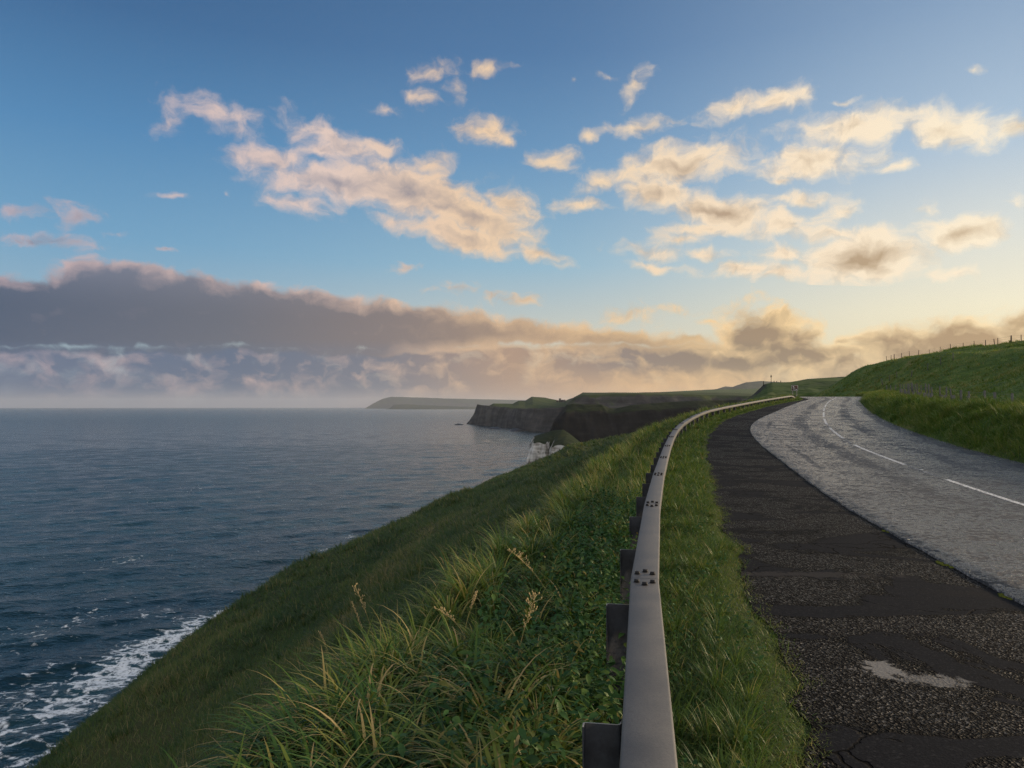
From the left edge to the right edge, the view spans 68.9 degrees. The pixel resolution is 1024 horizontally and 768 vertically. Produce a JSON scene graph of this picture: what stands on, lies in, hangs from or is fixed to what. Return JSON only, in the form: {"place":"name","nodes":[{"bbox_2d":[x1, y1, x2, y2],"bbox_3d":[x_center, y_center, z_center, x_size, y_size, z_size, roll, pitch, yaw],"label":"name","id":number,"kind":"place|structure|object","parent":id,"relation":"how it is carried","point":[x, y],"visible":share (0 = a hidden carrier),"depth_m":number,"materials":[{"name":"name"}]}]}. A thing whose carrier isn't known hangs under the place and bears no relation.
{"place":"outdoors","nodes":[
{"label":"outdoors","id":0,"kind":"place"},
{"bbox_2d":[0,408,546,767],"bbox_3d":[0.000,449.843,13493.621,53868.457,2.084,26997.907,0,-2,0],"label":"water","id":1,"kind":"structure","parent":0,"point":[133,541],"depth_m":323.20,"materials":[{"name":"blue liquid"}]},
{"bbox_2d":[509,428,524,430],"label":"sea rock","id":2,"kind":"object","parent":1,"relation":"in","point":[515,429],"visible":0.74,"depth_m":1357.83,"materials":[{"name":"black stone"}]},
{"bbox_2d":[389,404,475,408],"bbox_3d":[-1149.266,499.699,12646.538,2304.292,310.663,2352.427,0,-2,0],"label":"headland","id":3,"kind":"structure","parent":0,"point":[405,406],"depth_m":11611.62,"materials":[{"name":"grey"}]},
{"bbox_2d":[365,397,525,408],"bbox_3d":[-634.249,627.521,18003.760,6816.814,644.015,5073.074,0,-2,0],"label":"headland","id":4,"kind":"structure","parent":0,"point":[387,403],"depth_m":15683.05,"materials":[{"name":"grey"}]},
{"bbox_2d":[156,394,797,767],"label":"grass","id":5,"kind":"structure","parent":0,"point":[329,723],"depth_m":4.60,"materials":[{"name":"green plant"}]},
{"bbox_2d":[0,0,1023,407],"label":"sky","id":6,"kind":"structure","parent":0,"point":[204,203],"materials":[{"name":"blue"}]},
{"bbox_2d":[467,404,563,431],"bbox_3d":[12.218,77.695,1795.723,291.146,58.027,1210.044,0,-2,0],"label":"headland","id":7,"kind":"structure","parent":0,"point":[535,419],"depth_m":1478.09,"materials":[{"name":"grey stone"}]},
{"bbox_2d":[16,341,1023,767],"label":"ground","id":8,"kind":"structure","parent":0,"point":[955,379],"depth_m":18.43,"materials":[{"name":"green plant"}]},
{"bbox_2d":[318,630,329,661],"bbox_3d":[-1.984,2.906,7.949,0.156,0.577,0.063,0,-2,0],"label":"grass stalk","id":9,"kind":"object","parent":8,"relation":"on","point":[323,640],"depth_m":7.95,"materials":[{"name":"plant"}]},
{"bbox_2d":[351,601,364,641],"bbox_3d":[-1.532,2.545,7.540,0.178,0.718,0.063,0,-2,0],"label":"grass stalk","id":10,"kind":"object","parent":8,"relation":"on","point":[357,616],"depth_m":7.55,"materials":[{"name":"beige plant"}]},
{"bbox_2d":[352,583,373,639],"bbox_3d":[-1.501,2.443,7.589,0.256,0.837,0.116,0,-2,0],"label":"grass stalk","id":11,"kind":"object","parent":8,"relation":"on","point":[362,602],"depth_m":7.61,"materials":[{"name":"plant"}]},
{"bbox_2d":[434,606,466,642],"bbox_3d":[-0.470,1.852,5.758,0.254,0.304,0.113,0,-2,0],"label":"grass stalk","id":12,"kind":"object","parent":8,"relation":"on","point":[447,614],"depth_m":5.76,"materials":[{"name":"beige plant"}]},
{"bbox_2d":[464,591,477,638],"bbox_3d":[-0.322,1.802,5.845,0.110,0.383,0.063,0,-2,0],"label":"grass stalk","id":13,"kind":"object","parent":8,"relation":"on","point":[474,597],"depth_m":5.85,"materials":[{"name":"plant"}]},
{"bbox_2d":[370,479,641,767],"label":"undergrowth","id":14,"kind":"object","parent":8,"relation":"on","point":[608,576],"visible":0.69,"depth_m":5.02,"materials":[{"name":"green plant"}]},
{"bbox_2d":[517,591,541,659],"bbox_3d":[0.103,1.676,4.922,0.165,0.639,0.124,1,-2,-29],"label":"grass stalk","id":15,"kind":"object","parent":8,"relation":"on","point":[531,605],"depth_m":4.95,"materials":[{"name":"beige plant"}]},
{"bbox_2d":[509,549,551,603],"bbox_3d":[0.167,1.804,6.982,0.417,0.557,0.094,0,-2,0],"label":"grass stalk","id":16,"kind":"object","parent":8,"relation":"on","point":[518,556],"depth_m":6.99,"materials":[{"name":"beige plant"}]},
{"bbox_2d":[582,395,795,767],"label":"safety barrier","id":17,"kind":"object","parent":8,"relation":"on","point":[641,734],"visible":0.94,"depth_m":3.92,"materials":[{"name":"metal"}]},
{"bbox_2d":[659,395,833,767],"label":"grass","id":18,"kind":"structure","parent":8,"relation":"on","point":[689,468],"depth_m":5.75,"materials":[{"name":"green plant"}]},
{"bbox_2d":[791,385,797,395],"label":"road sign","id":19,"kind":"object","parent":8,"relation":"on","point":[794,387],"visible":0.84,"depth_m":102.02,"materials":[{"name":"grey metal"}]},
{"bbox_2d":[881,352,953,384],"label":"wire fence","id":20,"kind":"object","parent":8,"relation":"on","point":[921,368],"visible":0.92,"depth_m":131.11,"materials":[{"name":"brown"}]},
{"bbox_2d":[814,340,1023,402],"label":"grass","id":21,"kind":"structure","parent":8,"relation":"on","point":[1013,373],"depth_m":124.24,"materials":[{"name":"green plant"}]},
{"bbox_2d":[899,389,969,400],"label":"wire fence","id":22,"kind":"object","parent":8,"relation":"on","point":[919,393],"visible":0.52,"depth_m":56.23,"materials":[{"name":"grey"}]},
{"bbox_2d":[855,389,1023,462],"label":"grass","id":23,"kind":"structure","parent":8,"relation":"on","point":[883,401],"depth_m":32.86,"materials":[{"name":"green plant"}]},
{"bbox_2d":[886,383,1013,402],"bbox_3d":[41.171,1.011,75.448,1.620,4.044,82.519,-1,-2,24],"label":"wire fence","id":24,"kind":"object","parent":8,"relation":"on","point":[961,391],"visible":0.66,"depth_m":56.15,"materials":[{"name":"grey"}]},
{"bbox_2d":[886,335,1021,359],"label":"wire fence","id":25,"kind":"object","parent":8,"relation":"on","point":[1010,338],"visible":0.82,"depth_m":144.22,"materials":[{"name":"brown"}]},
{"bbox_2d":[490,397,571,407],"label":"headland","id":26,"kind":"structure","parent":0,"point":[536,402],"depth_m":2040.32,"materials":[{"name":"green plant"}]},
{"bbox_2d":[527,430,579,462],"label":"headland","id":27,"kind":"structure","parent":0,"point":[546,444],"depth_m":591.16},
{"bbox_2d":[549,400,745,442],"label":"headland","id":28,"kind":"structure","parent":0,"point":[583,422],"depth_m":748.99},
{"bbox_2d":[566,392,752,407],"bbox_3d":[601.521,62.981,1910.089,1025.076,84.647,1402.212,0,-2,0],"label":"headland","id":29,"kind":"structure","parent":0,"point":[615,399],"depth_m":1265.03,"materials":[{"name":"green plant"}]},
{"bbox_2d":[672,389,758,393],"bbox_3d":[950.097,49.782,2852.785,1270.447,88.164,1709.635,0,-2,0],"label":"headland","id":30,"kind":"structure","parent":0,"point":[751,391],"depth_m":2664.33,"materials":[{"name":"green plant"}]},
{"bbox_2d":[718,381,770,388],"bbox_3d":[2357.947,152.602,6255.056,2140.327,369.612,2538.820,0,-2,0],"label":"hill","id":31,"kind":"structure","parent":0,"point":[753,385],"depth_m":5472.74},
{"bbox_2d":[745,377,843,401],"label":"hill","id":32,"kind":"structure","parent":0,"point":[810,387],"depth_m":220.85,"materials":[{"name":"green plant"}]},
{"bbox_2d":[706,398,1023,767],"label":"pavement","id":33,"kind":"structure","parent":0,"point":[912,656],"depth_m":6.40,"materials":[{"name":"black asphalt"}]},
{"bbox_2d":[935,561,953,567],"bbox_3d":[5.177,2.152,8.921,0.130,0.017,0.394,0,-2,0],"label":"moss cushion","id":34,"kind":"object","parent":33,"relation":"on","point":[940,563],"visible":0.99,"depth_m":8.90,"materials":[{"name":"green plant"}]},
{"bbox_2d":[998,593,1012,599],"bbox_3d":[4.911,2.111,7.403,0.109,0.013,0.289,0,-2,0],"label":"moss cushion","id":35,"kind":"object","parent":33,"relation":"on","point":[1002,595],"visible":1,"depth_m":7.43,"materials":[{"name":"green plant"}]},
{"bbox_2d":[750,397,1023,605],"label":"road","id":36,"kind":"structure","parent":0,"point":[959,508],"depth_m":17.99,"materials":[{"name":"grey asphalt"}]}
]}

